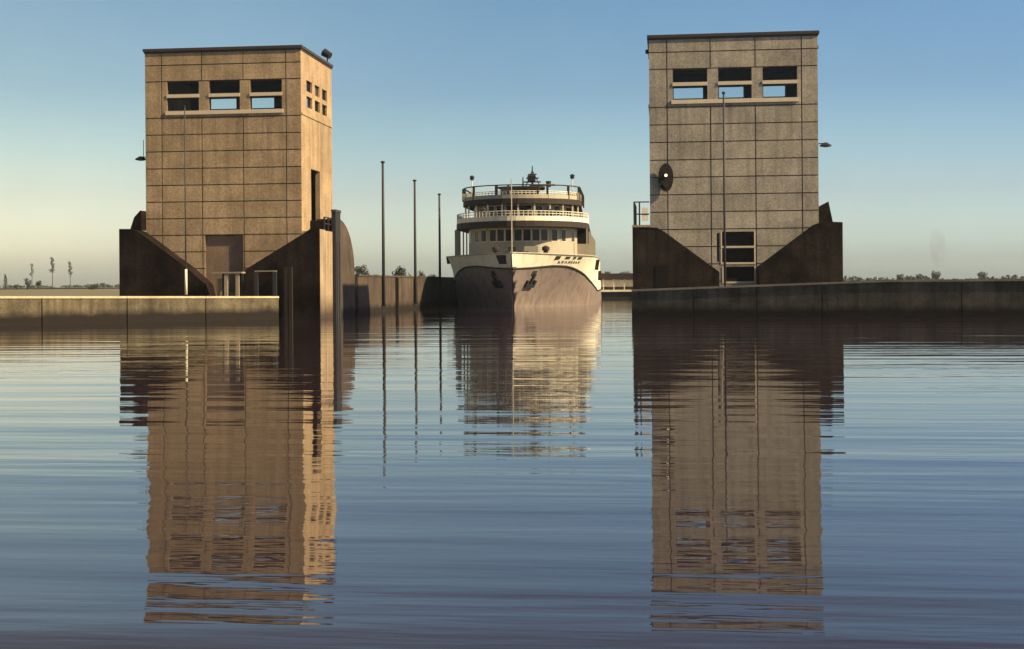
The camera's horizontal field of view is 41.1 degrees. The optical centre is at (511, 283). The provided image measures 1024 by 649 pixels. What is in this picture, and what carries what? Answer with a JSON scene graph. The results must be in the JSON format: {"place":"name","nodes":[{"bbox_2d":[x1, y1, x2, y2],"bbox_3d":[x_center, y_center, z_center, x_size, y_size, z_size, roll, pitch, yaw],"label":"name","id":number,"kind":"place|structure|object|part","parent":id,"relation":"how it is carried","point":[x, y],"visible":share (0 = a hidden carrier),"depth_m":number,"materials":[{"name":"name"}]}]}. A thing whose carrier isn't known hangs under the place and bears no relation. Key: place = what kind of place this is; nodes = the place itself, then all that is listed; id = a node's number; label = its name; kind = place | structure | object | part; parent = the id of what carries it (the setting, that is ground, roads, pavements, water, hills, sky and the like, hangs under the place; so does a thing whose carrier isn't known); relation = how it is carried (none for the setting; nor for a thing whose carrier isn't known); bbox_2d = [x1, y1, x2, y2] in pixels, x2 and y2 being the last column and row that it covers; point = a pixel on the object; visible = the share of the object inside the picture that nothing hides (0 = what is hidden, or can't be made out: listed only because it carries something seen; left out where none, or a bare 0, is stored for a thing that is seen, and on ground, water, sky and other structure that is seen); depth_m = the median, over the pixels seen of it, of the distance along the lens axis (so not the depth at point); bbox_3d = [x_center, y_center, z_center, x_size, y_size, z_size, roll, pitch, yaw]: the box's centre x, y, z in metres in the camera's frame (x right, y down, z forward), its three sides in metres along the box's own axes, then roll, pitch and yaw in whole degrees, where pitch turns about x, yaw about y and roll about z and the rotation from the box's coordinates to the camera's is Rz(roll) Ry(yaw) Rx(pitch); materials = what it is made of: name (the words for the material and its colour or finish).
{"place":"outdoors","nodes":[
{"label":"outdoors","id":0,"kind":"place"},
{"bbox_2d":[0,287,118,288],"bbox_3d":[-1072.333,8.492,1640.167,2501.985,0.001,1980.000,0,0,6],"label":"bank","id":1,"kind":"structure","parent":0,"point":[87,287],"depth_m":691.49,"materials":[{"name":"green plant"}]},
{"bbox_2d":[0,275,1023,288],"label":"wood","id":2,"kind":"object","parent":1,"relation":"on","point":[844,279],"visible":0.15,"depth_m":611.41,"materials":[{"name":"green plant"}]},
{"bbox_2d":[0,288,119,295],"bbox_3d":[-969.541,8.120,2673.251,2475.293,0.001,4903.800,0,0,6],"label":"ground","id":3,"kind":"structure","parent":0,"point":[65,292],"depth_m":218.98,"materials":[{"name":"beige soil"}]},
{"bbox_2d":[2,274,7,289],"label":"tree","id":4,"kind":"object","parent":3,"relation":"on","point":[5,280],"visible":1,"depth_m":440.97,"materials":[{"name":"green plant"}]},
{"bbox_2d":[23,278,31,289],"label":"tree","id":5,"kind":"object","parent":3,"relation":"on","point":[28,284],"visible":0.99,"depth_m":440.04,"materials":[{"name":"green plant"}]},
{"bbox_2d":[29,263,33,276],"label":"tree","id":6,"kind":"object","parent":3,"relation":"on","point":[31,264],"visible":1,"depth_m":1781.01,"materials":[{"name":"green plant"}]},
{"bbox_2d":[49,257,54,286],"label":"tree","id":7,"kind":"object","parent":3,"relation":"on","point":[51,262],"visible":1,"depth_m":941.09,"materials":[{"name":"green plant"}]},
{"bbox_2d":[68,261,72,284],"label":"tree","id":8,"kind":"object","parent":3,"relation":"on","point":[70,269],"visible":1,"depth_m":1023.31,"materials":[{"name":"green plant"}]},
{"bbox_2d":[88,284,98,289],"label":"tree","id":9,"kind":"object","parent":3,"relation":"on","point":[93,287],"visible":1,"depth_m":395.46,"materials":[{"name":"green plant"}]},
{"bbox_2d":[354,264,369,274],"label":"tree","id":10,"kind":"object","parent":3,"relation":"on","point":[358,271],"visible":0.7,"depth_m":304.98,"materials":[{"name":"green plant"}]},
{"bbox_2d":[391,266,410,275],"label":"tree","id":11,"kind":"object","parent":3,"relation":"on","point":[401,272],"visible":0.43,"depth_m":303.58,"materials":[{"name":"green plant"}]},
{"bbox_2d":[0,298,1023,648],"bbox_3d":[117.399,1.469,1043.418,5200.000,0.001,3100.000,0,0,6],"label":"water","id":12,"kind":"structure","parent":0,"point":[608,474],"depth_m":16.12,"materials":[{"name":"blue liquid"}]},
{"bbox_2d":[0,296,278,326],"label":"quay wall","id":13,"kind":"structure","parent":12,"relation":"in","point":[41,310],"depth_m":87.13,"materials":[{"name":"concrete"}]},
{"bbox_2d":[119,45,354,318],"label":"lock tower","id":14,"kind":"structure","parent":12,"relation":"in","point":[258,189],"depth_m":97.87,"materials":[{"name":"concrete"}]},
{"bbox_2d":[135,140,145,160],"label":"wall lamp","id":15,"kind":"object","parent":14,"relation":"attached to","point":[141,158],"visible":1,"depth_m":98.94,"materials":[{"name":"metal"}]},
{"bbox_2d":[168,82,198,93],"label":"window","id":16,"kind":"structure","parent":14,"relation":"in","point":[168,82],"depth_m":98.44,"materials":[{"name":"black metal"}]},
{"bbox_2d":[168,98,198,110],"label":"window","id":17,"kind":"structure","parent":14,"relation":"in","point":[175,98],"depth_m":98.40,"materials":[{"name":"black metal"}]},
{"bbox_2d":[210,81,239,92],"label":"window","id":18,"kind":"structure","parent":14,"relation":"in","point":[210,81],"depth_m":98.10,"materials":[{"name":"black metal"}]},
{"bbox_2d":[210,97,239,109],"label":"window","id":19,"kind":"structure","parent":14,"relation":"in","point":[217,97],"depth_m":98.07,"materials":[{"name":"black metal"}]},
{"bbox_2d":[251,80,281,92],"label":"window","id":20,"kind":"structure","parent":14,"relation":"in","point":[251,80],"depth_m":97.76,"materials":[{"name":"black metal"}]},
{"bbox_2d":[251,96,281,108],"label":"window","id":21,"kind":"structure","parent":14,"relation":"in","point":[260,96],"depth_m":97.71,"materials":[{"name":"black metal"}]},
{"bbox_2d":[321,48,331,61],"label":"floodlight","id":22,"kind":"object","parent":14,"relation":"on","point":[326,53],"visible":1,"depth_m":104.58,"materials":[{"name":"paint"}]},
{"bbox_2d":[288,267,292,318],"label":"guide post","id":23,"kind":"object","parent":12,"relation":"in","point":[290,273],"visible":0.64,"depth_m":95.08,"materials":[{"name":"metal"}]},
{"bbox_2d":[331,209,340,316],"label":"gate column","id":24,"kind":"structure","parent":12,"relation":"in","point":[336,240],"depth_m":99.26,"materials":[{"name":"metal"}]},
{"bbox_2d":[355,275,457,314],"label":"canal wall","id":25,"kind":"structure","parent":12,"relation":"in","point":[368,293],"depth_m":125.42,"materials":[{"name":"concrete"}]},
{"bbox_2d":[380,161,386,306],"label":"mooring mast","id":26,"kind":"object","parent":25,"relation":"attached to","point":[383,261],"visible":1,"depth_m":116.59,"materials":[{"name":"metal"}]},
{"bbox_2d":[396,277,398,310],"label":"fender timber","id":27,"kind":"object","parent":25,"relation":"attached to","point":[397,293],"visible":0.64,"depth_m":122.49,"materials":[{"name":"brown wood"}]},
{"bbox_2d":[413,179,417,303],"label":"mooring mast","id":28,"kind":"object","parent":25,"relation":"attached to","point":[415,276],"visible":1,"depth_m":131.40,"materials":[{"name":"metal"}]},
{"bbox_2d":[437,193,441,301],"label":"mooring mast","id":29,"kind":"object","parent":25,"relation":"attached to","point":[439,229],"visible":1,"depth_m":145.72,"materials":[{"name":"metal"}]},
{"bbox_2d":[446,166,600,307],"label":"passenger ship","id":30,"kind":"object","parent":12,"relation":"on","point":[530,245],"visible":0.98,"depth_m":138.41,"materials":[{"name":"paint"}]},
{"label":"window","id":31,"kind":"part","parent":30,"relation":"part of","materials":[{"name":"grey glass"}]},
{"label":"window","id":32,"kind":"part","parent":30,"relation":"part of","materials":[{"name":"black glass"}]},
{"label":"window","id":33,"kind":"part","parent":30,"relation":"part of","materials":[{"name":"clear glass"}]},
{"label":"window","id":34,"kind":"part","parent":30,"relation":"part of","materials":[{"name":"black glass"}]},
{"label":"window","id":35,"kind":"part","parent":30,"relation":"part of","materials":[{"name":"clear glass"}]},
{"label":"window","id":36,"kind":"part","parent":30,"relation":"part of","materials":[{"name":"black glass"}]},
{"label":"window","id":37,"kind":"part","parent":30,"relation":"part of","materials":[{"name":"black glass"}]},
{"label":"window","id":38,"kind":"part","parent":30,"relation":"part of","materials":[{"name":"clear glass"}]},
{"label":"window","id":39,"kind":"part","parent":30,"relation":"part of","materials":[{"name":"black glass"}]},
{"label":"window","id":40,"kind":"part","parent":30,"relation":"part of","materials":[{"name":"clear glass"}]},
{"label":"window","id":41,"kind":"part","parent":30,"relation":"part of","materials":[{"name":"black glass"}]},
{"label":"window","id":42,"kind":"part","parent":30,"relation":"part of","materials":[{"name":"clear glass"}]},
{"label":"window","id":43,"kind":"part","parent":30,"relation":"part of","materials":[{"name":"black glass"}]},
{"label":"window","id":44,"kind":"part","parent":30,"relation":"part of","materials":[{"name":"black glass"}]},
{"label":"window","id":45,"kind":"part","parent":30,"relation":"part of","materials":[{"name":"black glass"}]},
{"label":"window","id":46,"kind":"part","parent":30,"relation":"part of","materials":[{"name":"black glass"}]},
{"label":"window","id":47,"kind":"part","parent":30,"relation":"part of","materials":[{"name":"grey glass"}]},
{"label":"window","id":48,"kind":"part","parent":30,"relation":"part of","materials":[{"name":"black glass"}]},
{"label":"window","id":49,"kind":"part","parent":30,"relation":"part of","materials":[{"name":"grey glass"}]},
{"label":"window","id":50,"kind":"part","parent":30,"relation":"part of","materials":[{"name":"black glass"}]},
{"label":"window","id":51,"kind":"part","parent":30,"relation":"part of","materials":[{"name":"grey glass"}]},
{"bbox_2d":[601,273,632,298],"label":"landing stage","id":52,"kind":"object","parent":12,"relation":"on","point":[613,288],"visible":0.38,"depth_m":204.58,"materials":[{"name":"paint"}]},
{"bbox_2d":[632,280,888,317],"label":"quay wall","id":53,"kind":"structure","parent":12,"relation":"in","point":[859,299],"depth_m":89.20,"materials":[{"name":"concrete"}]},
{"bbox_2d":[722,91,725,285],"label":"flag mast","id":54,"kind":"object","parent":53,"relation":"on","point":[724,214],"visible":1,"depth_m":90.43,"materials":[{"name":"metal"}]},
{"bbox_2d":[632,30,842,288],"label":"lock tower","id":55,"kind":"structure","parent":53,"relation":"on","point":[782,227],"depth_m":93.71,"materials":[{"name":"grey concrete"}]},
{"bbox_2d":[655,265,667,288],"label":"door","id":56,"kind":"structure","parent":55,"relation":"in","point":[661,271],"depth_m":92.60,"materials":[{"name":"metal"}]},
{"bbox_2d":[658,163,672,191],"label":"signal light","id":57,"kind":"object","parent":55,"relation":"attached to","point":[665,177],"visible":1,"depth_m":94.04,"materials":[{"name":"paint"}]},
{"bbox_2d":[673,69,706,81],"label":"window","id":58,"kind":"structure","parent":55,"relation":"in","point":[690,69],"depth_m":94.31,"materials":[{"name":"black metal"}]},
{"bbox_2d":[673,86,706,99],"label":"window","id":59,"kind":"structure","parent":55,"relation":"in","point":[687,86],"depth_m":94.40,"materials":[{"name":"black metal"}]},
{"bbox_2d":[687,87,703,98],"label":"window","id":60,"kind":"structure","parent":55,"relation":"in","point":[687,87],"depth_m":102.87,"materials":[{"name":"black metal"}]},
{"bbox_2d":[718,68,750,80],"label":"window","id":61,"kind":"structure","parent":55,"relation":"in","point":[731,68],"depth_m":93.99,"materials":[{"name":"black metal"}]},
{"bbox_2d":[718,85,751,98],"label":"window","id":62,"kind":"structure","parent":55,"relation":"in","point":[730,85],"depth_m":94.08,"materials":[{"name":"black metal"}]},
{"bbox_2d":[730,86,743,97],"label":"window","id":63,"kind":"structure","parent":55,"relation":"in","point":[730,86],"depth_m":102.52,"materials":[{"name":"metal"}]},
{"bbox_2d":[773,85,785,96],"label":"window","id":64,"kind":"structure","parent":55,"relation":"in","point":[773,85],"depth_m":102.17,"materials":[{"name":"metal"}]},
{"bbox_2d":[763,67,796,79],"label":"window","id":65,"kind":"structure","parent":55,"relation":"in","point":[771,67],"depth_m":93.62,"materials":[{"name":"metal"}]},
{"bbox_2d":[763,84,796,97],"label":"window","id":66,"kind":"structure","parent":55,"relation":"in","point":[773,84],"depth_m":93.69,"materials":[{"name":"metal"}]},
{"bbox_2d":[818,142,831,146],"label":"wall lamp","id":67,"kind":"object","parent":55,"relation":"attached to","point":[825,144],"visible":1,"depth_m":93.41,"materials":[{"name":"metal"}]},
{"bbox_2d":[888,279,1023,317],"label":"quay wall","id":68,"kind":"structure","parent":12,"relation":"in","point":[930,298],"depth_m":86.07,"materials":[{"name":"concrete"}]},
{"bbox_2d":[0,0,1023,287],"label":"sky","id":69,"kind":"structure","parent":0,"point":[921,102],"materials":[{"name":"blue"}]},
{"label":"quay ground","id":70,"kind":"structure","parent":0,"visible":0},
{"bbox_2d":[184,105,187,294],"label":"flag mast","id":71,"kind":"object","parent":70,"relation":"on","point":[186,293],"visible":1,"depth_m":93.34,"materials":[{"name":"metal"}]},
{"bbox_2d":[211,272,244,295],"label":"entrance porch","id":72,"kind":"object","parent":70,"relation":"on","point":[222,286],"visible":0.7,"depth_m":95.22,"materials":[{"name":"concrete"}]},
{"bbox_2d":[254,270,276,295],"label":"handrail","id":73,"kind":"object","parent":70,"relation":"on","point":[256,283],"visible":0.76,"depth_m":94.97,"materials":[{"name":"metal"}]},
{"label":"bank","id":74,"kind":"structure","parent":0,"visible":0},
{"bbox_2d":[896,274,903,279],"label":"tree","id":75,"kind":"object","parent":74,"relation":"on","point":[900,277],"visible":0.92,"depth_m":418.88,"materials":[{"name":"green plant"}]},
{"bbox_2d":[915,273,922,279],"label":"tree","id":76,"kind":"object","parent":74,"relation":"on","point":[919,276],"visible":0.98,"depth_m":418.24,"materials":[{"name":"green plant"}]},
{"bbox_2d":[931,270,940,278],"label":"tree","id":77,"kind":"object","parent":74,"relation":"on","point":[934,276],"visible":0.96,"depth_m":417.55,"materials":[{"name":"green plant"}]},
{"bbox_2d":[977,272,987,278],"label":"tree","id":78,"kind":"object","parent":74,"relation":"on","point":[980,276],"visible":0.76,"depth_m":415.94,"materials":[{"name":"green plant"}]}
]}

